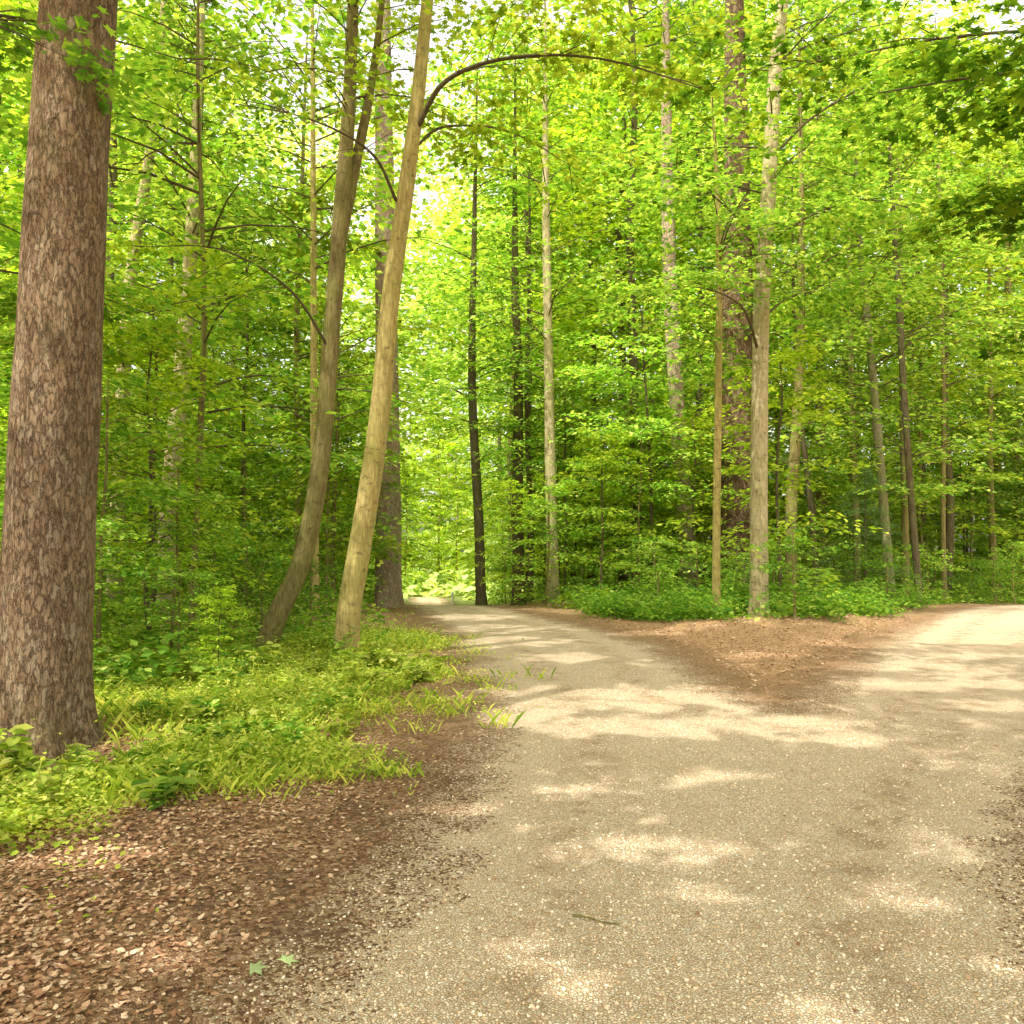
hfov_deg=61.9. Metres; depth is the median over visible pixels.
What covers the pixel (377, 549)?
sapling
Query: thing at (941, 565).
shrub
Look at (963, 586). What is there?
shrub
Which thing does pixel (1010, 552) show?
sapling
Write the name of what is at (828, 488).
sapling
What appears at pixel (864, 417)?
forest tree
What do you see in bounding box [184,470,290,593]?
sapling
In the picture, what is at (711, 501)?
sapling
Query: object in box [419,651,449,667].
leafy plant
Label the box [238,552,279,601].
shrub
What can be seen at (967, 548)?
young tree
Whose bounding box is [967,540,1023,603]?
shrub
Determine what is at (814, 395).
sapling
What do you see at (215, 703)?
leafy plant
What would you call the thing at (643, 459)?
sapling
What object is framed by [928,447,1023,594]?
sapling
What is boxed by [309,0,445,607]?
pine tree
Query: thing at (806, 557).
shrub
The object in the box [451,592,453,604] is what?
marker post
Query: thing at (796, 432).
forest tree
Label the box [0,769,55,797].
leafy plant
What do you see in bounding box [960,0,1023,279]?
forest tree
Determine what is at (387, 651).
leafy plant
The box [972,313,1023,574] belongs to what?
young tree
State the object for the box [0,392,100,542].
sapling
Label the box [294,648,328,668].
leafy plant
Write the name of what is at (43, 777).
leafy plant
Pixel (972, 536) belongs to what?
sapling
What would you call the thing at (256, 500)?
sapling
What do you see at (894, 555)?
sapling
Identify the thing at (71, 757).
leafy plant
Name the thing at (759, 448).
beech tree
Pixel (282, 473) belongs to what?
sapling
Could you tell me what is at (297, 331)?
forest tree
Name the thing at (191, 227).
forest tree
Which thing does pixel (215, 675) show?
leafy plant
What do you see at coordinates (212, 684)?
leafy plant
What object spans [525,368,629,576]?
forest tree
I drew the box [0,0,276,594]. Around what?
forest tree
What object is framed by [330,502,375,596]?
sapling
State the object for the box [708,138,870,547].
forest tree
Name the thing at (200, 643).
leafy plant
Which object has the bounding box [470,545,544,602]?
shrub
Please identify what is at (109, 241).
young tree
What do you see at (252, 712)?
leafy plant
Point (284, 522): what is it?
sapling
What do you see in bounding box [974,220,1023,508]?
forest tree
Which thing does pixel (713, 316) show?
young tree
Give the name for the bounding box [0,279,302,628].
sapling
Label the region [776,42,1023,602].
forest tree
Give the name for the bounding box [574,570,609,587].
shrub
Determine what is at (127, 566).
shrub
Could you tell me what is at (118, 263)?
forest tree
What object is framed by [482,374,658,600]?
sapling
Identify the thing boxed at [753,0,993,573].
forest tree
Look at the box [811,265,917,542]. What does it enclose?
forest tree
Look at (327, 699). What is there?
leafy plant
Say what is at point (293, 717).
leafy plant
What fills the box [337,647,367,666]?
leafy plant
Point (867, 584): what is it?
shrub
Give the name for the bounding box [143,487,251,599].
sapling
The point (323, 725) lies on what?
leafy plant
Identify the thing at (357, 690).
leafy plant
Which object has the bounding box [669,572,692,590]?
shrub
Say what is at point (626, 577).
sapling
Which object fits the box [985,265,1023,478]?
forest tree
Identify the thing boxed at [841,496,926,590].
sapling
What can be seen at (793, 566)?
shrub
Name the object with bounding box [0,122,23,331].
forest tree
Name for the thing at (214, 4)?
forest tree
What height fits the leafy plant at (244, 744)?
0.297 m
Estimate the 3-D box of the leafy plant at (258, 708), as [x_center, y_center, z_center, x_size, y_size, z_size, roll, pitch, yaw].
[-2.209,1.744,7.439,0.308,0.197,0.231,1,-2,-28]
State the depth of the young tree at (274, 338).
23.39 m
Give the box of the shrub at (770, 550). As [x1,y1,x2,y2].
[768,547,812,588]
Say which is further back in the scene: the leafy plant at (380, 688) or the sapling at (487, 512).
the sapling at (487, 512)
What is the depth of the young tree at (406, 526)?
53.03 m
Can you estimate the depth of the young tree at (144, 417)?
40.38 m
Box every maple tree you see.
[0,5,328,360]
[105,0,558,651]
[155,0,858,660]
[605,25,869,617]
[629,0,1023,383]
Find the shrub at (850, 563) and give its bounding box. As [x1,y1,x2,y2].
[806,532,900,591]
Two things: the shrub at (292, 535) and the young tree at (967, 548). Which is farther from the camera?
the young tree at (967, 548)
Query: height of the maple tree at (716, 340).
11.356 m
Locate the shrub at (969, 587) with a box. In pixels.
[947,569,991,603]
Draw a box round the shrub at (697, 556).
[669,538,739,590]
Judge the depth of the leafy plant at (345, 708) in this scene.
7.28 m
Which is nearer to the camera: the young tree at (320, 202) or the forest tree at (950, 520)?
the young tree at (320, 202)
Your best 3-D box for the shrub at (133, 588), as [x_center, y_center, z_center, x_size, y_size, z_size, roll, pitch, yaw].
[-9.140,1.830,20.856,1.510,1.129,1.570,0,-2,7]
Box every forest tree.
[0,0,30,412]
[0,0,136,384]
[0,0,183,527]
[0,0,188,461]
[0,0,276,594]
[0,0,285,603]
[0,0,317,478]
[0,0,328,598]
[0,0,357,620]
[0,0,404,640]
[0,4,174,305]
[0,70,101,492]
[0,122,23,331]
[0,122,209,581]
[108,93,278,550]
[113,276,224,594]
[118,157,329,588]
[119,175,271,550]
[140,0,438,604]
[142,198,259,461]
[146,162,303,449]
[160,0,518,617]
[198,200,322,589]
[210,338,280,508]
[219,177,429,549]
[348,16,585,604]
[402,127,615,602]
[407,0,628,604]
[410,11,651,590]
[415,124,647,600]
[417,232,581,578]
[429,0,665,601]
[430,88,661,581]
[448,125,614,589]
[458,0,814,589]
[466,0,773,590]
[478,83,692,589]
[488,170,645,594]
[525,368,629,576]
[556,263,713,539]
[560,0,863,591]
[570,19,809,575]
[591,50,793,574]
[595,54,790,587]
[595,209,697,584]
[610,149,805,580]
[615,200,713,533]
[626,0,877,532]
[657,67,844,468]
[672,0,963,573]
[678,0,967,583]
[682,179,928,587]
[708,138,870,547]
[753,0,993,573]
[753,250,839,517]
[757,20,1011,591]
[769,87,961,558]
[769,88,959,589]
[770,357,841,541]
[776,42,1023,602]
[784,83,1023,594]
[785,19,1023,590]
[798,292,940,566]
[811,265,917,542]
[826,259,936,575]
[827,0,1023,602]
[838,145,1023,601]
[857,148,1021,550]
[859,317,980,550]
[873,130,1023,602]
[887,61,1023,592]
[895,389,978,587]
[911,66,1023,601]
[915,120,1023,586]
[924,139,1023,588]
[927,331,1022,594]
[956,279,1023,541]
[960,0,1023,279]
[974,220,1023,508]
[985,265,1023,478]
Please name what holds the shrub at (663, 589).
on the ground
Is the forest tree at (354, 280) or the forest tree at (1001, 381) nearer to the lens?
the forest tree at (354, 280)
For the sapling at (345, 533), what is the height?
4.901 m
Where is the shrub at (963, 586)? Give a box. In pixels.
[947,572,990,600]
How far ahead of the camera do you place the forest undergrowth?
13.34 m
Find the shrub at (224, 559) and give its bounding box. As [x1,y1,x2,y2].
[151,534,258,631]
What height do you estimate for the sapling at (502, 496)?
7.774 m
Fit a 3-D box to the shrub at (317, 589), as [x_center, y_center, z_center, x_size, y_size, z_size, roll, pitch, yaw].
[-3.569,1.428,14.513,2.106,1.762,2.151,0,-2,-4]
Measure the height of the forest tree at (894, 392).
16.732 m
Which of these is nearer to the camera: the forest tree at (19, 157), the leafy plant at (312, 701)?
the leafy plant at (312, 701)
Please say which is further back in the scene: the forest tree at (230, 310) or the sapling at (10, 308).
the forest tree at (230, 310)
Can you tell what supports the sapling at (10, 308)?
on the ground
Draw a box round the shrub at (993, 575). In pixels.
[954,549,1023,604]
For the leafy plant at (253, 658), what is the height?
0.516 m
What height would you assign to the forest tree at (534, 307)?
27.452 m
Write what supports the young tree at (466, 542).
on the ground
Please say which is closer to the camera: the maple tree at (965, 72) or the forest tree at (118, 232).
the maple tree at (965, 72)
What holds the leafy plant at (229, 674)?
on the ground
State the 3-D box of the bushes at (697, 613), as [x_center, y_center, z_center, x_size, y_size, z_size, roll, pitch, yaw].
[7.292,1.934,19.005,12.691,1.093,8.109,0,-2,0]
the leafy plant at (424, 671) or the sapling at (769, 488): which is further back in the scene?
the sapling at (769, 488)
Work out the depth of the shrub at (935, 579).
30.01 m
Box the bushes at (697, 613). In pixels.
[558,573,956,622]
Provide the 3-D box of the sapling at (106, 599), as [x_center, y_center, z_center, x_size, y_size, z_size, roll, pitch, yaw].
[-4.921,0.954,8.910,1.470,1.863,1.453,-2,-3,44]
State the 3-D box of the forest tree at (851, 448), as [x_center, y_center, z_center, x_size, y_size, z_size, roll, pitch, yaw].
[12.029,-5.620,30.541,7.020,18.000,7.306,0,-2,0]
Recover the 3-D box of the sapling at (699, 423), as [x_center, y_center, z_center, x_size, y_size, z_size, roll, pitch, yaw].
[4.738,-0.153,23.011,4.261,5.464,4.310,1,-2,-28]
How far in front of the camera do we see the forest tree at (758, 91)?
34.88 m
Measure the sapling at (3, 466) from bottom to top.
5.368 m
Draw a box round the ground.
[0,552,1023,1023]
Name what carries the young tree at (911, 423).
on the ground
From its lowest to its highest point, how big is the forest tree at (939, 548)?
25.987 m
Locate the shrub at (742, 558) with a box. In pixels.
[722,549,789,589]
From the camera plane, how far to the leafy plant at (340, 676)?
8.78 m
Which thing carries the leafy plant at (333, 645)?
on the ground
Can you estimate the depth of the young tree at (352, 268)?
28.15 m
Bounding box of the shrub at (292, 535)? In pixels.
[274,519,375,604]
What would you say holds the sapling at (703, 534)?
on the ground
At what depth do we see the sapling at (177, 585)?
10.19 m
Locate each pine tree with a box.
[0,0,117,768]
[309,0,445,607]
[589,0,745,590]
[656,0,800,589]
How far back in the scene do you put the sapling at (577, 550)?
36.51 m
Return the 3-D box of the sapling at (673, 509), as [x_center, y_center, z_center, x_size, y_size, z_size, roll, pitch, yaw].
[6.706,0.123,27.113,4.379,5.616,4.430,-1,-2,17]
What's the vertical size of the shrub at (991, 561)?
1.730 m
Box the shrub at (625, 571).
[596,549,661,590]
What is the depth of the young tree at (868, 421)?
38.57 m
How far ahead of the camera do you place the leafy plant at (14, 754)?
5.68 m
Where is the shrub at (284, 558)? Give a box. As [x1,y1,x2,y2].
[239,537,341,612]
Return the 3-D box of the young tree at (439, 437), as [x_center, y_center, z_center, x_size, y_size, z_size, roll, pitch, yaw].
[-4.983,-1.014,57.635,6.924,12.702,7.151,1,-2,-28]
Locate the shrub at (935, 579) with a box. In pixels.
[910,556,972,599]
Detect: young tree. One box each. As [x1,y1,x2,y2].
[0,233,171,564]
[103,222,309,591]
[112,179,364,598]
[132,359,213,555]
[143,401,272,585]
[178,370,258,584]
[194,159,472,611]
[225,241,440,599]
[253,368,405,593]
[257,338,439,575]
[375,449,450,580]
[400,406,488,581]
[410,434,487,591]
[436,462,505,592]
[530,266,749,586]
[538,430,627,585]
[640,277,816,566]
[768,358,876,580]
[768,409,850,579]
[773,399,930,581]
[797,473,867,573]
[826,269,1011,586]
[834,389,961,584]
[891,374,1023,593]
[915,379,1023,589]
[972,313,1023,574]
[974,388,1023,597]
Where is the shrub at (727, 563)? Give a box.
[699,555,776,589]
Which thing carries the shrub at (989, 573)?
on the ground
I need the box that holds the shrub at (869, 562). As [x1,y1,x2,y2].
[840,543,938,612]
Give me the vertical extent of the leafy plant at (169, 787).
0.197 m
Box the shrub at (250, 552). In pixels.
[202,524,287,599]
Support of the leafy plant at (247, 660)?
on the ground
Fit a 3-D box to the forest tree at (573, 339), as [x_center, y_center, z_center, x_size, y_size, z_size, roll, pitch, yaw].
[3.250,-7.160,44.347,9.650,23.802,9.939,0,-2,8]
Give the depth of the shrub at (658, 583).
17.82 m
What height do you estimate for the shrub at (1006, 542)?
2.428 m
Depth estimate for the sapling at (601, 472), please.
21.93 m
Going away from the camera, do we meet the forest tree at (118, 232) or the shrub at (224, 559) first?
the shrub at (224, 559)
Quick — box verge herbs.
[0,588,556,922]
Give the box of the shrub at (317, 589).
[242,545,345,635]
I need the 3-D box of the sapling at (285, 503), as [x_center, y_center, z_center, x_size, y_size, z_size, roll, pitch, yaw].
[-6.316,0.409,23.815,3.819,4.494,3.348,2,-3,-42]
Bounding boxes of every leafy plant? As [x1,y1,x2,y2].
[0,723,41,781]
[0,746,36,780]
[0,752,9,778]
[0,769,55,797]
[0,806,47,836]
[0,822,17,843]
[17,757,70,823]
[49,738,90,788]
[53,755,110,778]
[56,741,93,773]
[68,752,124,786]
[93,643,106,673]
[95,654,114,676]
[124,741,161,765]
[129,768,199,811]
[133,694,178,718]
[136,678,161,693]
[136,731,164,758]
[144,730,195,753]
[147,668,177,690]
[148,755,208,784]
[170,651,206,685]
[177,704,214,730]
[181,685,229,721]
[182,722,217,739]
[188,634,220,651]
[191,716,258,761]
[198,665,226,691]
[199,657,232,693]
[206,667,237,689]
[206,719,245,740]
[210,661,231,687]
[214,733,251,767]
[220,719,258,733]
[221,659,253,676]
[225,637,258,667]
[229,755,263,774]
[241,701,275,714]
[243,648,285,693]
[248,700,304,729]
[252,641,283,668]
[253,663,277,673]
[256,718,286,738]
[260,744,296,756]
[265,718,305,746]
[269,724,314,744]
[272,680,296,698]
[278,716,311,728]
[291,669,306,686]
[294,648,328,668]
[295,657,327,679]
[301,677,323,721]
[304,670,343,709]
[308,629,324,653]
[315,690,336,714]
[318,712,359,735]
[319,674,347,685]
[324,653,339,672]
[327,627,357,659]
[327,722,353,741]
[328,636,343,657]
[329,684,360,707]
[329,691,364,733]
[332,641,365,674]
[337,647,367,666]
[338,660,364,687]
[340,683,372,699]
[354,644,395,668]
[363,665,389,684]
[366,676,394,697]
[371,637,403,667]
[372,649,423,670]
[375,660,409,695]
[391,680,412,691]
[395,663,423,684]
[402,660,439,682]
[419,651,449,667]
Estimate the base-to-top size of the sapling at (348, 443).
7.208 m
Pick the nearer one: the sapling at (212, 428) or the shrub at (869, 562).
the shrub at (869, 562)
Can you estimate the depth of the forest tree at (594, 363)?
36.10 m
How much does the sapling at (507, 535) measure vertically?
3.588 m
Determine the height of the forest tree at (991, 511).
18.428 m
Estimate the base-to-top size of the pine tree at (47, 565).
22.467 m
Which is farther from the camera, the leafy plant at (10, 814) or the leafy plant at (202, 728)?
the leafy plant at (202, 728)
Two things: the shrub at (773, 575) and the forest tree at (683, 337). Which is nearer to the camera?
the shrub at (773, 575)
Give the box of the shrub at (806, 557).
[783,540,842,588]
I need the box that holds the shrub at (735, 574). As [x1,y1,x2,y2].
[720,567,771,599]
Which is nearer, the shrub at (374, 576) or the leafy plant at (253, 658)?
the leafy plant at (253, 658)
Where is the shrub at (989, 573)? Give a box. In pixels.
[977,567,1023,599]
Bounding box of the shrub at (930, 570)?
[896,553,958,601]
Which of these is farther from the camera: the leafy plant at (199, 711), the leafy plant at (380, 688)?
the leafy plant at (380, 688)
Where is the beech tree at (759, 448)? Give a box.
[531,0,1023,616]
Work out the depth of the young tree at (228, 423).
40.72 m
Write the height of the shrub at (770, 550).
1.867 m
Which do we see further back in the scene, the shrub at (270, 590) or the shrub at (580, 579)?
the shrub at (580, 579)
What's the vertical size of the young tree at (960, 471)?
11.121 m
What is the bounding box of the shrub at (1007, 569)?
[973,565,1023,602]
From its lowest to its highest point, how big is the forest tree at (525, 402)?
16.591 m
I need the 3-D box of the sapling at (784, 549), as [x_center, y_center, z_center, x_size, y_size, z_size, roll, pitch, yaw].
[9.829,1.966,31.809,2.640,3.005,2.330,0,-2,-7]
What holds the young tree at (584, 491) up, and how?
on the ground
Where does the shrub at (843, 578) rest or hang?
on the ground
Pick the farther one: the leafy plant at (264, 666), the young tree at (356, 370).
the young tree at (356, 370)
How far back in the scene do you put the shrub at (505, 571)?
29.77 m
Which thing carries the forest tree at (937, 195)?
on the ground
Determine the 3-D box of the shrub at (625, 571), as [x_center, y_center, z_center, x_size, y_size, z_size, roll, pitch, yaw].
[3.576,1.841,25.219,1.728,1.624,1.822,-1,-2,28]
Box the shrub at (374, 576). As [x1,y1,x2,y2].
[363,560,407,597]
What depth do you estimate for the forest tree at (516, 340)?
27.04 m
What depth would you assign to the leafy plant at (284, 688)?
7.92 m
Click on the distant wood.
(428, 582)
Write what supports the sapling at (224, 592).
on the ground
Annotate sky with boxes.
[0,0,1023,551]
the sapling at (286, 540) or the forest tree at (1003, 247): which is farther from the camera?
the forest tree at (1003, 247)
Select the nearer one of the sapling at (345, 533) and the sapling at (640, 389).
the sapling at (640, 389)
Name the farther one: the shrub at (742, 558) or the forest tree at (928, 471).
the forest tree at (928, 471)
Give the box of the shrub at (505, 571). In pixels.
[485,558,536,604]
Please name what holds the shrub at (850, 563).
on the ground
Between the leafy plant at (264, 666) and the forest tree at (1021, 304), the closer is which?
the leafy plant at (264, 666)
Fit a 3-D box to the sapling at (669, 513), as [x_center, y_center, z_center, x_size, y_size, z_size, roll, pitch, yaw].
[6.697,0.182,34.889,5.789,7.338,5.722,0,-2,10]
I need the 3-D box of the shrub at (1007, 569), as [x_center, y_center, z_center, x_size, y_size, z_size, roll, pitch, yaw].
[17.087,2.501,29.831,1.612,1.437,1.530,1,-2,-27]
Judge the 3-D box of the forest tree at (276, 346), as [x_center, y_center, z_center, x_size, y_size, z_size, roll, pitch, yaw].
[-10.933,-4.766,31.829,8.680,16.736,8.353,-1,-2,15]
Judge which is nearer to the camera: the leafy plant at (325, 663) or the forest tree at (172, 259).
the leafy plant at (325, 663)
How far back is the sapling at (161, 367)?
22.95 m
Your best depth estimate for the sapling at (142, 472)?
15.59 m
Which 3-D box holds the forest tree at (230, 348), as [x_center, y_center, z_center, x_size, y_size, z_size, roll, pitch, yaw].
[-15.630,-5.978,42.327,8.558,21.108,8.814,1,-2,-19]
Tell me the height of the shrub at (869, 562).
1.873 m
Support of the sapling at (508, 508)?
on the ground
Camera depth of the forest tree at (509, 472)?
35.81 m
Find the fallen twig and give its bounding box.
[573,914,619,923]
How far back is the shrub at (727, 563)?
21.49 m
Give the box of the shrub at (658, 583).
[606,564,691,620]
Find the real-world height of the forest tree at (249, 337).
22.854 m
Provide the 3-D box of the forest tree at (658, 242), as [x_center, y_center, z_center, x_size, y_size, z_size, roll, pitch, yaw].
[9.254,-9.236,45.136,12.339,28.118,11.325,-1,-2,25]
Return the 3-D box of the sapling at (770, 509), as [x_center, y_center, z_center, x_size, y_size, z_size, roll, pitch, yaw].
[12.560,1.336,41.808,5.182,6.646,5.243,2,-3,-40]
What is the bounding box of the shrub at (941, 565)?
[888,540,971,603]
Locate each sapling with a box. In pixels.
[0,182,136,506]
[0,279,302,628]
[0,290,207,618]
[0,353,100,538]
[0,366,148,514]
[0,367,228,645]
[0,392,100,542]
[0,435,6,528]
[0,486,152,670]
[0,544,128,680]
[1,397,167,624]
[1,460,142,599]
[7,313,277,640]
[94,448,277,647]
[99,432,215,594]
[99,450,158,585]
[100,482,156,591]
[102,312,279,594]
[103,446,213,590]
[128,398,258,582]
[129,548,234,676]
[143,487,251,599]
[178,436,309,605]
[180,584,260,673]
[182,434,289,584]
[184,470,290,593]
[197,478,272,590]
[221,447,342,589]
[235,395,374,575]
[245,383,365,587]
[248,464,343,569]
[249,501,303,575]
[251,357,444,611]
[303,414,416,572]
[329,501,375,591]
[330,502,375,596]
[461,445,563,572]
[465,479,571,605]
[468,509,542,601]
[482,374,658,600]
[487,514,570,600]
[489,474,579,591]
[492,477,612,607]
[493,424,606,586]
[498,486,584,598]
[524,443,629,595]
[524,488,604,592]
[525,426,681,609]
[525,478,613,585]
[534,499,616,591]
[541,464,646,589]
[552,415,712,602]
[559,405,712,590]
[562,442,678,586]
[572,376,713,585]
[576,470,670,585]
[603,462,674,594]
[607,408,784,590]
[610,430,711,590]
[627,445,712,575]
[629,444,711,592]
[653,329,888,607]
[654,430,782,585]
[657,451,776,572]
[699,452,798,584]
[768,437,898,582]
[768,460,811,583]
[768,471,879,589]
[768,477,807,561]
[768,526,810,589]
[803,478,898,582]
[831,461,936,587]
[832,481,912,580]
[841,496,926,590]
[862,518,933,587]
[879,495,957,578]
[909,475,1023,594]
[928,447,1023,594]
[975,503,1023,595]
[994,482,1023,572]
[996,516,1021,590]
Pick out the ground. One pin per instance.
(744, 638)
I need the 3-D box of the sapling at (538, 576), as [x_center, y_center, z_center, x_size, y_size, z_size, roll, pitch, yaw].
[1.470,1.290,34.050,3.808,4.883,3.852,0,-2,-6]
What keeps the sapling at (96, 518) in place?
on the ground
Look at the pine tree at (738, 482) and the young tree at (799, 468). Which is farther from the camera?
the young tree at (799, 468)
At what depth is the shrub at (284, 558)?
17.92 m
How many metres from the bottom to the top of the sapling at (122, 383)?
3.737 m
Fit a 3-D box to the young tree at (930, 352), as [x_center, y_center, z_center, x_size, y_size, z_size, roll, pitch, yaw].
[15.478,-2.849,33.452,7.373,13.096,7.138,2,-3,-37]
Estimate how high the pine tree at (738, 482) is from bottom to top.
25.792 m
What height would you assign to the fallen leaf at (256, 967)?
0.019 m
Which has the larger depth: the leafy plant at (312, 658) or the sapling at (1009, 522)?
the sapling at (1009, 522)
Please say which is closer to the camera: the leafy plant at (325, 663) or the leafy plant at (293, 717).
the leafy plant at (293, 717)
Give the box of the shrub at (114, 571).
[94,536,132,624]
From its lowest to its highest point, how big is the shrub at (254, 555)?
1.840 m
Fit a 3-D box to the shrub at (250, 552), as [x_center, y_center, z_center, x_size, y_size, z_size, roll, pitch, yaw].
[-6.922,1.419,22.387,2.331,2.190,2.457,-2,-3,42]
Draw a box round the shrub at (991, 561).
[973,557,1023,602]
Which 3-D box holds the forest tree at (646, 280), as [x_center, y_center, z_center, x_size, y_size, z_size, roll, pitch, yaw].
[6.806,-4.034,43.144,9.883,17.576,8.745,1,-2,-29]
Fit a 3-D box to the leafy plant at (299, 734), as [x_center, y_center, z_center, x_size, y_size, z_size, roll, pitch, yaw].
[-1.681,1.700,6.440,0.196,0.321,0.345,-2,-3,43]
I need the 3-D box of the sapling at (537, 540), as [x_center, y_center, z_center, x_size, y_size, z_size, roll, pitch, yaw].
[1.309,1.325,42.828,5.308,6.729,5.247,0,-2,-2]
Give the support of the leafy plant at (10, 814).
on the ground
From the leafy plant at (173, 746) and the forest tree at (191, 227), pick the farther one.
the forest tree at (191, 227)
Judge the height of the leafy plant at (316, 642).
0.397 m
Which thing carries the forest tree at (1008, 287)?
on the ground
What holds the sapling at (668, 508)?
on the ground
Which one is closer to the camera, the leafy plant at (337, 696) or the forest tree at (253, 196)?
the leafy plant at (337, 696)
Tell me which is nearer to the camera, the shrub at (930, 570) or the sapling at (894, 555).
the shrub at (930, 570)
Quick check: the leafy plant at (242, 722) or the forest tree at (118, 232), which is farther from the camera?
the forest tree at (118, 232)
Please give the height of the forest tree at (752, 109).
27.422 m
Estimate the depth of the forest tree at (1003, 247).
51.25 m
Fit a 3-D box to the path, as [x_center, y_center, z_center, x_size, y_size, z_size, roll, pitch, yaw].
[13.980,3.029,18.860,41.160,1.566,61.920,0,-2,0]
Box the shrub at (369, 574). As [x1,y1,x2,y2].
[338,568,374,598]
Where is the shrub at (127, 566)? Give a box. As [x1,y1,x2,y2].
[96,536,142,594]
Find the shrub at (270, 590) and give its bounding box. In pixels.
[203,557,318,642]
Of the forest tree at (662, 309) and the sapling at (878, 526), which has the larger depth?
the forest tree at (662, 309)
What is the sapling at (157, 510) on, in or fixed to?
on the ground
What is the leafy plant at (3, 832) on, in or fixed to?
on the ground
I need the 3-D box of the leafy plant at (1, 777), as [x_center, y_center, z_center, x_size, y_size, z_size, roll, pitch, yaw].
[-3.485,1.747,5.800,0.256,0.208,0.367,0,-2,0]
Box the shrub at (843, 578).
[820,568,858,591]
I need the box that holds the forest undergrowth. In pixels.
[93,582,1023,691]
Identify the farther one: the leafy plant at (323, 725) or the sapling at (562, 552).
the sapling at (562, 552)
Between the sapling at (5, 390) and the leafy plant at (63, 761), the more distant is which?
the sapling at (5, 390)
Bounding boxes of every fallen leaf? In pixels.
[250,961,267,974]
[277,954,298,964]
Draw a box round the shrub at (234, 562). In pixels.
[198,539,280,608]
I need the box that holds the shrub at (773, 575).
[741,559,805,596]
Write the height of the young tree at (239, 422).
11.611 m
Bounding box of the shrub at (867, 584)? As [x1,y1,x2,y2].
[844,578,906,611]
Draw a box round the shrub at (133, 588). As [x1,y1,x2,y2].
[102,569,152,603]
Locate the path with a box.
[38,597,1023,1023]
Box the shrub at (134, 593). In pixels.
[122,582,186,623]
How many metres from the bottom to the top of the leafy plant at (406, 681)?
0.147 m
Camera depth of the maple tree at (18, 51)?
8.48 m
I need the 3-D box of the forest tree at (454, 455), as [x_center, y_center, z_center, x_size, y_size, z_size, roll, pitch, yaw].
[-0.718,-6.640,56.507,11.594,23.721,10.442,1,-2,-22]
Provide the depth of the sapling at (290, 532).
26.47 m
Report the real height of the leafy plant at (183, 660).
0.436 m
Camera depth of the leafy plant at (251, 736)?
5.82 m
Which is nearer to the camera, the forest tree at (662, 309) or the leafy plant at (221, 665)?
the leafy plant at (221, 665)
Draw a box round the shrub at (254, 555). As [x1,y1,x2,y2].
[198,538,304,614]
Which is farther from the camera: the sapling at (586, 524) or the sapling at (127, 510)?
the sapling at (586, 524)
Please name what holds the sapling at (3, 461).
on the ground
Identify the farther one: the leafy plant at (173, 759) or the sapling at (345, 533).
the sapling at (345, 533)
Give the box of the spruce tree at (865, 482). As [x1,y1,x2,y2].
[812,464,925,599]
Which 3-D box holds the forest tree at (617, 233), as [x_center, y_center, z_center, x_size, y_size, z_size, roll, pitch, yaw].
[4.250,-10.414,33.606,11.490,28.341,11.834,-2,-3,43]
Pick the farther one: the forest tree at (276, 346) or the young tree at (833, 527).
the young tree at (833, 527)
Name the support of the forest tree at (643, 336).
on the ground
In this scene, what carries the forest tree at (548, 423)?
on the ground
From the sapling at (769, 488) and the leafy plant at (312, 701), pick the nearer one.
the leafy plant at (312, 701)
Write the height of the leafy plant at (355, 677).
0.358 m
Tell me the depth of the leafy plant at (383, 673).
8.90 m
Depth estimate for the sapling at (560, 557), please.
40.25 m
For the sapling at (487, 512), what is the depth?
37.63 m
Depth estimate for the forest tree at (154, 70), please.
13.15 m
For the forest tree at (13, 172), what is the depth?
27.80 m
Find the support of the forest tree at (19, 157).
on the ground
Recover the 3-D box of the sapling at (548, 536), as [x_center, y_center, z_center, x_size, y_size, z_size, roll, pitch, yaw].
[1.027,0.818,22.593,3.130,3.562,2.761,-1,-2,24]
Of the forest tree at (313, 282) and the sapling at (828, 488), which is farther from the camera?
the sapling at (828, 488)
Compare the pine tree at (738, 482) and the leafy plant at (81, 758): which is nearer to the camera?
the leafy plant at (81, 758)
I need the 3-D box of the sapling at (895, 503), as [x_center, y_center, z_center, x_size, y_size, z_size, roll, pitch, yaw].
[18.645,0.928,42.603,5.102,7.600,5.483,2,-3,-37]
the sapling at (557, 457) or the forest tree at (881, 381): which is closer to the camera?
the sapling at (557, 457)
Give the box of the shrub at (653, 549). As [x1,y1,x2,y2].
[605,536,689,597]
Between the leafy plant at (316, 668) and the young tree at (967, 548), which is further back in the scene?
the young tree at (967, 548)
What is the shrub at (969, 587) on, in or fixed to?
on the ground
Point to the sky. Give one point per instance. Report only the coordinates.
(992, 20)
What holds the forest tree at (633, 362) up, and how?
on the ground
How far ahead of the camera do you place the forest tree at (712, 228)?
30.71 m
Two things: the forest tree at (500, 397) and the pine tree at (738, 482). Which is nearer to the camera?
the pine tree at (738, 482)
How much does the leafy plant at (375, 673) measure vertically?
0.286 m
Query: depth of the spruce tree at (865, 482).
23.15 m
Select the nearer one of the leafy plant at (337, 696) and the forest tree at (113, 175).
the leafy plant at (337, 696)
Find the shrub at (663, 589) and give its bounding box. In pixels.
[627,577,676,605]
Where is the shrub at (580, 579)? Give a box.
[560,556,609,593]
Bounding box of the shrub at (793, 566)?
[736,520,873,618]
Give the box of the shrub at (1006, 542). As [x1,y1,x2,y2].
[989,539,1023,603]
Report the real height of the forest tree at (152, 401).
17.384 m
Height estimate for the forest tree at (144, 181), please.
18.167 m
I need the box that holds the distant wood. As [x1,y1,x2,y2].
[0,0,1023,599]

